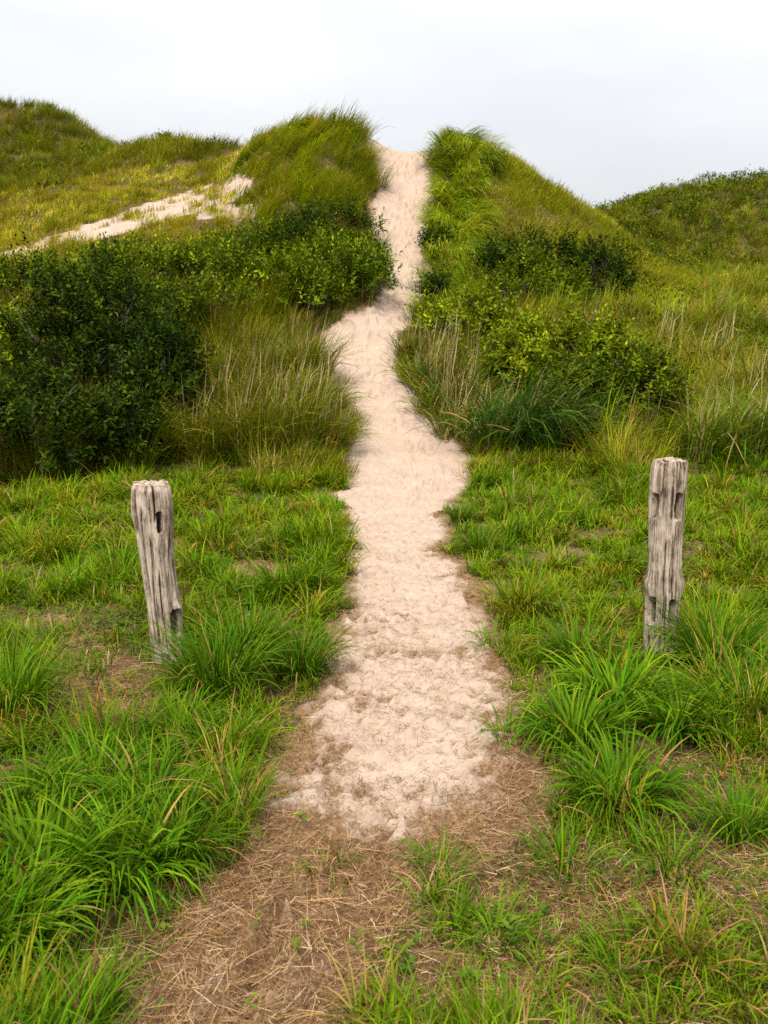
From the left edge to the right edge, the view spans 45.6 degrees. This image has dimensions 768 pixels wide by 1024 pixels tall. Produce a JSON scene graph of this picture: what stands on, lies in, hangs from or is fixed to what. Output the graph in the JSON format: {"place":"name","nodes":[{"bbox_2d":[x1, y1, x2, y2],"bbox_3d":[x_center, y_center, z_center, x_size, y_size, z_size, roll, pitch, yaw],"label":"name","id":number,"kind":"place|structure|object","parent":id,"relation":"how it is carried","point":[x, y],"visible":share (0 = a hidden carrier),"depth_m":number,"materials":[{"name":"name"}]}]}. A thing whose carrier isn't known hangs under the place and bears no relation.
{"place":"outdoors","nodes":[
{"label":"outdoors","id":0,"kind":"place"},
{"bbox_2d":[0,107,236,192],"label":"hill","id":1,"kind":"structure","parent":0,"point":[69,135],"depth_m":40.88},
{"bbox_2d":[0,127,767,364],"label":"undergrowth","id":2,"kind":"object","parent":1,"relation":"on","point":[696,204],"visible":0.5,"depth_m":38.41,"materials":[{"name":"green plant"}]},
{"bbox_2d":[0,130,386,464],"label":"dune","id":3,"kind":"structure","parent":0,"point":[116,226],"depth_m":25.31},
{"bbox_2d":[0,291,57,369],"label":"shrub","id":4,"kind":"object","parent":3,"relation":"on","point":[11,305],"visible":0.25,"depth_m":15.40,"materials":[{"name":"green plant"}]},
{"bbox_2d":[0,241,109,310],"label":"shrub","id":5,"kind":"object","parent":3,"relation":"on","point":[3,271],"visible":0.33,"depth_m":18.32,"materials":[{"name":"green plant"}]},
{"bbox_2d":[0,231,194,400],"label":"shrub","id":6,"kind":"object","parent":3,"relation":"on","point":[97,338],"visible":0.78,"depth_m":14.16,"materials":[{"name":"green plant"}]},
{"bbox_2d":[62,229,185,276],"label":"shrub","id":7,"kind":"object","parent":3,"relation":"on","point":[137,248],"visible":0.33,"depth_m":19.81,"materials":[{"name":"green plant"}]},
{"bbox_2d":[104,257,218,324],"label":"shrub","id":8,"kind":"object","parent":3,"relation":"on","point":[185,290],"visible":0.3,"depth_m":17.23,"materials":[{"name":"green plant"}]},
{"bbox_2d":[104,280,224,423],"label":"shrub","id":9,"kind":"object","parent":3,"relation":"on","point":[162,378],"visible":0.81,"depth_m":13.39,"materials":[{"name":"green plant"}]},
{"bbox_2d":[130,221,267,284],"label":"shrub","id":10,"kind":"object","parent":3,"relation":"on","point":[193,253],"visible":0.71,"depth_m":19.34,"materials":[{"name":"green plant"}]},
{"bbox_2d":[140,371,275,460],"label":"tall grass clump","id":11,"kind":"object","parent":3,"relation":"on","point":[212,430],"visible":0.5,"depth_m":12.61,"materials":[{"name":"plant"}]},
{"bbox_2d":[174,263,274,310],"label":"shrub","id":12,"kind":"object","parent":3,"relation":"on","point":[226,287],"visible":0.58,"depth_m":18.24,"materials":[{"name":"green plant"}]},
{"bbox_2d":[167,331,301,425],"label":"tall grass clump","id":13,"kind":"object","parent":3,"relation":"on","point":[253,389],"visible":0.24,"depth_m":13.70,"materials":[{"name":"plant"}]},
{"bbox_2d":[197,217,305,258],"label":"shrub","id":14,"kind":"object","parent":3,"relation":"on","point":[255,241],"visible":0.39,"depth_m":20.97,"materials":[{"name":"green plant"}]},
{"bbox_2d":[172,354,335,461],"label":"tall grass clump","id":15,"kind":"object","parent":3,"relation":"on","point":[259,422],"visible":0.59,"depth_m":12.58,"materials":[{"name":"plant"}]},
{"bbox_2d":[212,317,309,383],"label":"tall grass clump","id":16,"kind":"object","parent":3,"relation":"on","point":[270,358],"visible":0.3,"depth_m":15.66,"materials":[{"name":"plant"}]},
{"bbox_2d":[221,235,342,286],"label":"shrub","id":17,"kind":"object","parent":3,"relation":"on","point":[265,262],"visible":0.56,"depth_m":19.18,"materials":[{"name":"green plant"}]},
{"bbox_2d":[215,340,349,412],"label":"tall grass clump","id":18,"kind":"object","parent":3,"relation":"on","point":[290,387],"visible":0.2,"depth_m":14.16,"materials":[{"name":"plant"}]},
{"bbox_2d":[238,208,341,247],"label":"shrub","id":19,"kind":"object","parent":3,"relation":"on","point":[287,226],"visible":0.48,"depth_m":21.27,"materials":[{"name":"green plant"}]},
{"bbox_2d":[220,348,372,449],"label":"tall grass clump","id":20,"kind":"object","parent":3,"relation":"on","point":[307,416],"visible":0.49,"depth_m":12.77,"materials":[{"name":"plant"}]},
{"bbox_2d":[250,305,363,379],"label":"tall grass clump","id":21,"kind":"object","parent":3,"relation":"on","point":[315,347],"visible":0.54,"depth_m":15.93,"materials":[{"name":"plant"}]},
{"bbox_2d":[287,331,338,362],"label":"tall grass clump","id":22,"kind":"object","parent":3,"relation":"on","point":[309,348],"visible":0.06,"depth_m":16.62,"materials":[{"name":"plant"}]},
{"bbox_2d":[266,256,360,314],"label":"shrub","id":23,"kind":"object","parent":3,"relation":"on","point":[327,287],"visible":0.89,"depth_m":18.68,"materials":[{"name":"green plant"}]},
{"bbox_2d":[264,347,373,416],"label":"tall grass clump","id":24,"kind":"object","parent":3,"relation":"on","point":[340,390],"visible":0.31,"depth_m":14.53,"materials":[{"name":"plant"}]},
{"bbox_2d":[279,194,388,238],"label":"shrub","id":25,"kind":"object","parent":3,"relation":"on","point":[354,225],"visible":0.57,"depth_m":22.23,"materials":[{"name":"green plant"}]},
{"bbox_2d":[288,391,382,456],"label":"tall grass clump","id":26,"kind":"object","parent":3,"relation":"on","point":[341,438],"visible":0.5,"depth_m":13.00,"materials":[{"name":"plant"}]},
{"bbox_2d":[314,392,373,437],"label":"tall grass clump","id":27,"kind":"object","parent":3,"relation":"on","point":[352,419],"visible":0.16,"depth_m":13.88,"materials":[{"name":"plant"}]},
{"bbox_2d":[284,222,405,272],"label":"shrub","id":28,"kind":"object","parent":3,"relation":"on","point":[315,246],"visible":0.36,"depth_m":20.27,"materials":[{"name":"green plant"}]},
{"bbox_2d":[315,236,410,299],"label":"shrub","id":29,"kind":"object","parent":3,"relation":"on","point":[358,264],"visible":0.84,"depth_m":19.52,"materials":[{"name":"green plant"}]},
{"bbox_2d":[116,139,565,1023],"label":"path","id":30,"kind":"structure","parent":0,"point":[406,477],"depth_m":4.43,"materials":[{"name":"sand"}]},
{"bbox_2d":[457,610,531,653],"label":"grass tussock","id":31,"kind":"object","parent":30,"relation":"on","point":[487,641],"depth_m":5.38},
{"bbox_2d":[461,686,556,753],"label":"grass tussock","id":32,"kind":"object","parent":30,"relation":"on","point":[522,714],"depth_m":4.06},
{"bbox_2d":[0,397,767,1023],"bbox_3d":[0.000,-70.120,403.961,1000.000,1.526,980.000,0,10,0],"label":"ground","id":33,"kind":"structure","parent":0,"point":[108,610],"depth_m":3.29,"materials":[{"name":"plant"}]},
{"bbox_2d":[0,620,106,724],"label":"grass tussock","id":34,"kind":"object","parent":33,"relation":"on","point":[26,676],"depth_m":4.40,"materials":[{"name":"plant"}]},
{"bbox_2d":[0,719,107,847],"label":"grass tussock","id":35,"kind":"object","parent":33,"relation":"on","point":[26,794],"depth_m":3.46,"materials":[{"name":"plant"}]},
{"bbox_2d":[0,330,110,480],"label":"shrub","id":36,"kind":"object","parent":33,"relation":"on","point":[9,398],"visible":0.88,"depth_m":11.49,"materials":[{"name":"green plant"}]},
{"bbox_2d":[0,819,120,989],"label":"grass tussock","id":37,"kind":"object","parent":33,"relation":"on","point":[72,897],"depth_m":2.64,"materials":[{"name":"plant"}]},
{"bbox_2d":[0,769,166,940],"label":"grass tussock","id":38,"kind":"object","parent":33,"relation":"on","point":[51,816],"depth_m":3.00,"materials":[{"name":"plant"}]},
{"bbox_2d":[0,712,179,823],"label":"grass tussock","id":39,"kind":"object","parent":33,"relation":"on","point":[108,758],"depth_m":3.52,"materials":[{"name":"plant"}]},
{"bbox_2d":[68,527,139,573],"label":"grass tussock","id":40,"kind":"object","parent":33,"relation":"on","point":[114,555],"depth_m":7.04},
{"bbox_2d":[49,365,181,463],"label":"shrub","id":41,"kind":"object","parent":33,"relation":"on","point":[123,400],"visible":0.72,"depth_m":12.12,"materials":[{"name":"green plant"}]},
{"bbox_2d":[14,775,223,940],"bbox_3d":[-0.839,1.051,2.978,0.689,0.331,0.709,-6,12,-30],"label":"grass tussock","id":42,"kind":"object","parent":33,"relation":"on","point":[122,876],"depth_m":2.92,"materials":[{"name":"plant"}]},
{"bbox_2d":[55,722,239,836],"bbox_3d":[-0.873,0.976,3.368,0.691,0.322,0.672,-5,11,-25],"label":"grass tussock","id":43,"kind":"object","parent":33,"relation":"on","point":[152,778],"depth_m":3.39,"materials":[{"name":"plant"}]},
{"bbox_2d":[131,479,185,663],"bbox_3d":[-1.219,0.452,5.015,0.290,1.268,0.213,0,10,0],"label":"wooden post","id":44,"kind":"object","parent":33,"relation":"on","point":[152,509],"visible":0.72,"depth_m":4.90,"materials":[{"name":"grey wood"}]},
{"bbox_2d":[72,757,277,913],"bbox_3d":[-0.698,1.037,3.037,0.636,0.318,0.606,7,12,33],"label":"grass tussock","id":45,"kind":"object","parent":33,"relation":"on","point":[206,835],"depth_m":3.04,"materials":[{"name":"plant"}]},
{"bbox_2d":[114,672,243,761],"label":"grass tussock","id":46,"kind":"object","parent":33,"relation":"on","point":[169,714],"depth_m":4.09,"materials":[{"name":"plant"}]},
{"bbox_2d":[104,601,324,707],"bbox_3d":[-0.848,0.689,4.585,1.002,0.491,1.053,7,12,35],"label":"grass tussock","id":47,"kind":"object","parent":33,"relation":"on","point":[200,665],"depth_m":4.54,"materials":[{"name":"plant"}]},
{"bbox_2d":[158,685,293,765],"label":"grass tussock","id":48,"kind":"object","parent":33,"relation":"on","point":[242,726],"depth_m":3.87,"materials":[{"name":"plant"}]},
{"bbox_2d":[164,581,319,669],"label":"grass tussock","id":49,"kind":"object","parent":33,"relation":"on","point":[251,624],"depth_m":5.09,"materials":[{"name":"plant"}]},
{"bbox_2d":[230,542,344,609],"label":"grass tussock","id":50,"kind":"object","parent":33,"relation":"on","point":[270,578],"depth_m":6.30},
{"bbox_2d":[232,604,366,687],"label":"grass tussock","id":51,"kind":"object","parent":33,"relation":"on","point":[310,654],"depth_m":4.82,"materials":[{"name":"plant"}]},
{"bbox_2d":[285,531,344,567],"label":"grass tussock","id":52,"kind":"object","parent":33,"relation":"on","point":[301,544],"depth_m":7.29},
{"bbox_2d":[0,505,767,1023],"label":"straw litter","id":53,"kind":"object","parent":33,"relation":"on","point":[186,995],"visible":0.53,"depth_m":2.85,"materials":[{"name":"plant"}]},
{"bbox_2d":[389,817,504,891],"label":"grass tussock","id":54,"kind":"object","parent":53,"relation":"on","point":[429,855],"depth_m":3.04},
{"bbox_2d":[0,478,767,1013],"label":"weeds","id":55,"kind":"object","parent":33,"relation":"on","point":[296,944],"visible":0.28,"depth_m":3.34,"materials":[{"name":"green plant"}]},
{"bbox_2d":[436,497,486,525],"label":"grass tussock","id":56,"kind":"object","parent":33,"relation":"on","point":[458,514],"depth_m":9.06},
{"bbox_2d":[445,519,515,556],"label":"grass tussock","id":57,"kind":"object","parent":33,"relation":"on","point":[477,538],"depth_m":7.81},
{"bbox_2d":[428,866,567,981],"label":"grass tussock","id":58,"kind":"object","parent":33,"relation":"on","point":[485,917],"depth_m":2.65,"materials":[{"name":"plant"}]},
{"bbox_2d":[479,567,569,618],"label":"grass tussock","id":59,"kind":"object","parent":33,"relation":"on","point":[511,597],"depth_m":5.93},
{"bbox_2d":[495,806,635,904],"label":"grass tussock","id":60,"kind":"object","parent":33,"relation":"on","point":[562,836],"depth_m":3.07,"materials":[{"name":"plant"}]},
{"bbox_2d":[509,599,645,668],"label":"grass tussock","id":61,"kind":"object","parent":33,"relation":"on","point":[563,645],"depth_m":5.05,"materials":[{"name":"plant"}]},
{"bbox_2d":[492,657,664,776],"bbox_3d":[0.837,0.862,3.955,0.732,0.351,0.753,-8,13,-39],"label":"grass tussock","id":62,"kind":"object","parent":33,"relation":"on","point":[578,713],"depth_m":3.99,"materials":[{"name":"plant"}]},
{"bbox_2d":[530,628,713,733],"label":"grass tussock","id":63,"kind":"object","parent":33,"relation":"on","point":[610,681],"depth_m":4.44,"materials":[{"name":"plant"}]},
{"bbox_2d":[529,711,719,857],"bbox_3d":[0.914,0.958,3.455,0.732,0.351,0.753,0,10,2],"label":"grass tussock","id":64,"kind":"object","parent":33,"relation":"on","point":[658,783],"depth_m":3.45,"materials":[{"name":"plant"}]},
{"bbox_2d":[557,901,713,1021],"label":"grass tussock","id":65,"kind":"object","parent":33,"relation":"on","point":[607,949],"depth_m":2.54,"materials":[{"name":"plant"}]},
{"bbox_2d":[642,457,687,660],"bbox_3d":[1.560,0.381,5.092,0.212,1.382,0.193,0,10,0],"label":"wooden post","id":66,"kind":"object","parent":33,"relation":"on","point":[666,514],"visible":0.74,"depth_m":5.00,"materials":[{"name":"grey wood"}]},
{"bbox_2d":[590,802,759,916],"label":"grass tussock","id":67,"kind":"object","parent":33,"relation":"on","point":[664,866],"depth_m":3.04,"materials":[{"name":"plant"}]},
{"bbox_2d":[603,646,763,769],"bbox_3d":[1.292,0.832,4.028,0.732,0.351,0.753,-1,10,-8],"label":"grass tussock","id":68,"kind":"object","parent":33,"relation":"on","point":[676,725],"depth_m":3.98,"materials":[{"name":"plant"}]},
{"bbox_2d":[614,577,767,684],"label":"grass tussock","id":69,"kind":"object","parent":33,"relation":"on","point":[704,631],"depth_m":4.88,"materials":[{"name":"plant"}]},
{"bbox_2d":[637,374,767,466],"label":"tall grass clump","id":70,"kind":"object","parent":33,"relation":"on","point":[706,439],"visible":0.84,"depth_m":12.49,"materials":[{"name":"plant"}]},
{"bbox_2d":[647,623,767,734],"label":"grass tussock","id":71,"kind":"object","parent":33,"relation":"on","point":[736,669],"depth_m":4.21,"materials":[{"name":"plant"}]},
{"bbox_2d":[658,760,767,860],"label":"grass tussock","id":72,"kind":"object","parent":33,"relation":"on","point":[746,811],"depth_m":3.27,"materials":[{"name":"plant"}]},
{"bbox_2d":[667,374,767,466],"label":"tall grass clump","id":73,"kind":"object","parent":33,"relation":"on","point":[749,444],"visible":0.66,"depth_m":12.26,"materials":[{"name":"plant"}]},
{"bbox_2d":[696,355,767,450],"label":"tall grass clump","id":74,"kind":"object","parent":33,"relation":"on","point":[766,424],"visible":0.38,"depth_m":12.62,"materials":[{"name":"plant"}]},
{"bbox_2d":[0,0,767,207],"label":"sky","id":75,"kind":"structure","parent":0,"point":[607,98],"materials":[{"name":"white"}]},
{"bbox_2d":[0,94,767,488],"bbox_3d":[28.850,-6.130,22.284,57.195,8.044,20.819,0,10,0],"label":"dune","id":76,"kind":"structure","parent":0,"point":[550,214],"depth_m":25.71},
{"bbox_2d":[374,315,443,357],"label":"tall grass clump","id":77,"kind":"object","parent":76,"relation":"on","point":[405,345],"visible":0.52,"depth_m":17.48,"materials":[{"name":"plant"}]},
{"bbox_2d":[373,340,444,383],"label":"tall grass clump","id":78,"kind":"object","parent":76,"relation":"on","point":[410,367],"visible":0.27,"depth_m":16.29,"materials":[{"name":"plant"}]},
{"bbox_2d":[392,371,467,415],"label":"tall grass clump","id":79,"kind":"object","parent":76,"relation":"on","point":[422,401],"visible":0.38,"depth_m":14.75,"materials":[{"name":"plant"}]},
{"bbox_2d":[380,318,481,394],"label":"tall grass clump","id":80,"kind":"object","parent":76,"relation":"on","point":[428,369],"visible":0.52,"depth_m":15.66,"materials":[{"name":"plant"}]},
{"bbox_2d":[407,263,458,302],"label":"shrub","id":81,"kind":"object","parent":76,"relation":"on","point":[433,280],"visible":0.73,"depth_m":19.82,"materials":[{"name":"green plant"}]},
{"bbox_2d":[412,217,458,252],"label":"shrub","id":82,"kind":"object","parent":76,"relation":"on","point":[434,234],"visible":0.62,"depth_m":22.26,"materials":[{"name":"green plant"}]},
{"bbox_2d":[403,283,478,338],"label":"shrub","id":83,"kind":"object","parent":76,"relation":"on","point":[443,313],"visible":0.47,"depth_m":18.09,"materials":[{"name":"green plant"}]},
{"bbox_2d":[399,310,484,363],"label":"tall grass clump","id":84,"kind":"object","parent":76,"relation":"on","point":[443,340],"visible":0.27,"depth_m":16.90,"materials":[{"name":"plant"}]},
{"bbox_2d":[382,337,519,419],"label":"tall grass clump","id":85,"kind":"object","parent":76,"relation":"on","point":[441,387],"visible":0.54,"depth_m":14.49,"materials":[{"name":"plant"}]},
{"bbox_2d":[395,370,516,440],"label":"tall grass clump","id":86,"kind":"object","parent":76,"relation":"on","point":[441,428],"visible":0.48,"depth_m":13.62,"materials":[{"name":"plant"}]},
{"bbox_2d":[430,321,500,382],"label":"tall grass clump","id":87,"kind":"object","parent":76,"relation":"on","point":[476,361],"visible":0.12,"depth_m":15.97,"materials":[{"name":"plant"}]},
{"bbox_2d":[403,373,555,452],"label":"tall grass clump","id":88,"kind":"object","parent":76,"relation":"on","point":[475,433],"visible":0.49,"depth_m":13.02,"materials":[{"name":"plant"}]},
{"bbox_2d":[436,274,523,347],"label":"shrub","id":89,"kind":"object","parent":76,"relation":"on","point":[489,309],"visible":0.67,"depth_m":17.37,"materials":[{"name":"green plant"}]},
{"bbox_2d":[465,231,547,277],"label":"shrub","id":90,"kind":"object","parent":76,"relation":"on","point":[494,254],"visible":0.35,"depth_m":20.33,"materials":[{"name":"green plant"}]},
{"bbox_2d":[452,290,563,397],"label":"shrub","id":91,"kind":"object","parent":76,"relation":"on","point":[505,345],"visible":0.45,"depth_m":15.05,"materials":[{"name":"green plant"}]},
{"bbox_2d":[418,348,619,456],"bbox_3d":[1.911,-1.557,12.837,2.892,1.558,2.534,-2,10,-11],"label":"tall grass clump","id":92,"kind":"object","parent":76,"relation":"on","point":[537,407],"visible":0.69,"depth_m":12.66,"materials":[{"name":"plant"}]},
{"bbox_2d":[454,235,604,304],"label":"shrub","id":93,"kind":"object","parent":76,"relation":"on","point":[547,272],"visible":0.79,"depth_m":19.49,"materials":[{"name":"green plant"}]},
{"bbox_2d":[468,220,598,282],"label":"shrub","id":94,"kind":"object","parent":76,"relation":"on","point":[562,244],"visible":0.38,"depth_m":21.05,"materials":[{"name":"green plant"}]},
{"bbox_2d":[461,378,638,456],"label":"tall grass clump","id":95,"kind":"object","parent":76,"relation":"on","point":[559,438],"visible":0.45,"depth_m":12.62,"materials":[{"name":"plant"}]},
{"bbox_2d":[498,288,649,399],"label":"shrub","id":96,"kind":"object","parent":76,"relation":"on","point":[598,334],"visible":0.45,"depth_m":14.07,"materials":[{"name":"green plant"}]},
{"bbox_2d":[526,341,645,430],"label":"shrub","id":97,"kind":"object","parent":76,"relation":"on","point":[582,375],"visible":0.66,"depth_m":13.07,"materials":[{"name":"green plant"}]},
{"bbox_2d":[559,408,632,456],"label":"tall grass clump","id":98,"kind":"object","parent":76,"relation":"on","point":[592,440],"visible":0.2,"depth_m":12.65,"materials":[{"name":"plant"}]},
{"bbox_2d":[551,233,663,301],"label":"shrub","id":99,"kind":"object","parent":76,"relation":"on","point":[603,259],"visible":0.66,"depth_m":20.68,"materials":[{"name":"green plant"}]},
{"bbox_2d":[593,386,686,450],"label":"tall grass clump","id":100,"kind":"object","parent":76,"relation":"on","point":[653,429],"visible":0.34,"depth_m":12.83,"materials":[{"name":"plant"}]},
{"bbox_2d":[589,315,699,423],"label":"shrub","id":101,"kind":"object","parent":76,"relation":"on","point":[656,372],"visible":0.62,"depth_m":13.36,"materials":[{"name":"green plant"}]},
{"bbox_2d":[619,375,718,437],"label":"tall grass clump","id":102,"kind":"object","parent":76,"relation":"on","point":[693,408],"visible":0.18,"depth_m":13.25,"materials":[{"name":"plant"}]},
{"bbox_2d":[626,296,715,355],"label":"tall grass clump","id":103,"kind":"object","parent":76,"relation":"on","point":[672,331],"visible":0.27,"depth_m":17.44,"materials":[{"name":"plant"}]},
{"bbox_2d":[657,306,765,374],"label":"tall grass clump","id":104,"kind":"object","parent":76,"relation":"on","point":[731,338],"visible":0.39,"depth_m":16.18,"materials":[{"name":"plant"}]},
{"bbox_2d":[684,285,754,321],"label":"tall grass clump","id":105,"kind":"object","parent":76,"relation":"on","point":[727,304],"visible":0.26,"depth_m":19.85,"materials":[{"name":"plant"}]},
{"bbox_2d":[683,348,767,416],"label":"tall grass clump","id":106,"kind":"object","parent":76,"relation":"on","point":[730,390],"visible":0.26,"depth_m":13.89,"materials":[{"name":"plant"}]},
{"bbox_2d":[711,334,767,396],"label":"tall grass clump","id":107,"kind":"object","parent":76,"relation":"on","point":[759,375],"visible":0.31,"depth_m":14.57,"materials":[{"name":"plant"}]},
{"bbox_2d":[726,298,767,332],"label":"tall grass clump","id":108,"kind":"object","parent":76,"relation":"on","point":[754,321],"visible":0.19,"depth_m":19.01,"materials":[{"name":"plant"}]},
{"bbox_2d":[607,184,767,274],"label":"hill","id":109,"kind":"structure","parent":0,"point":[733,212],"depth_m":43.17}
]}

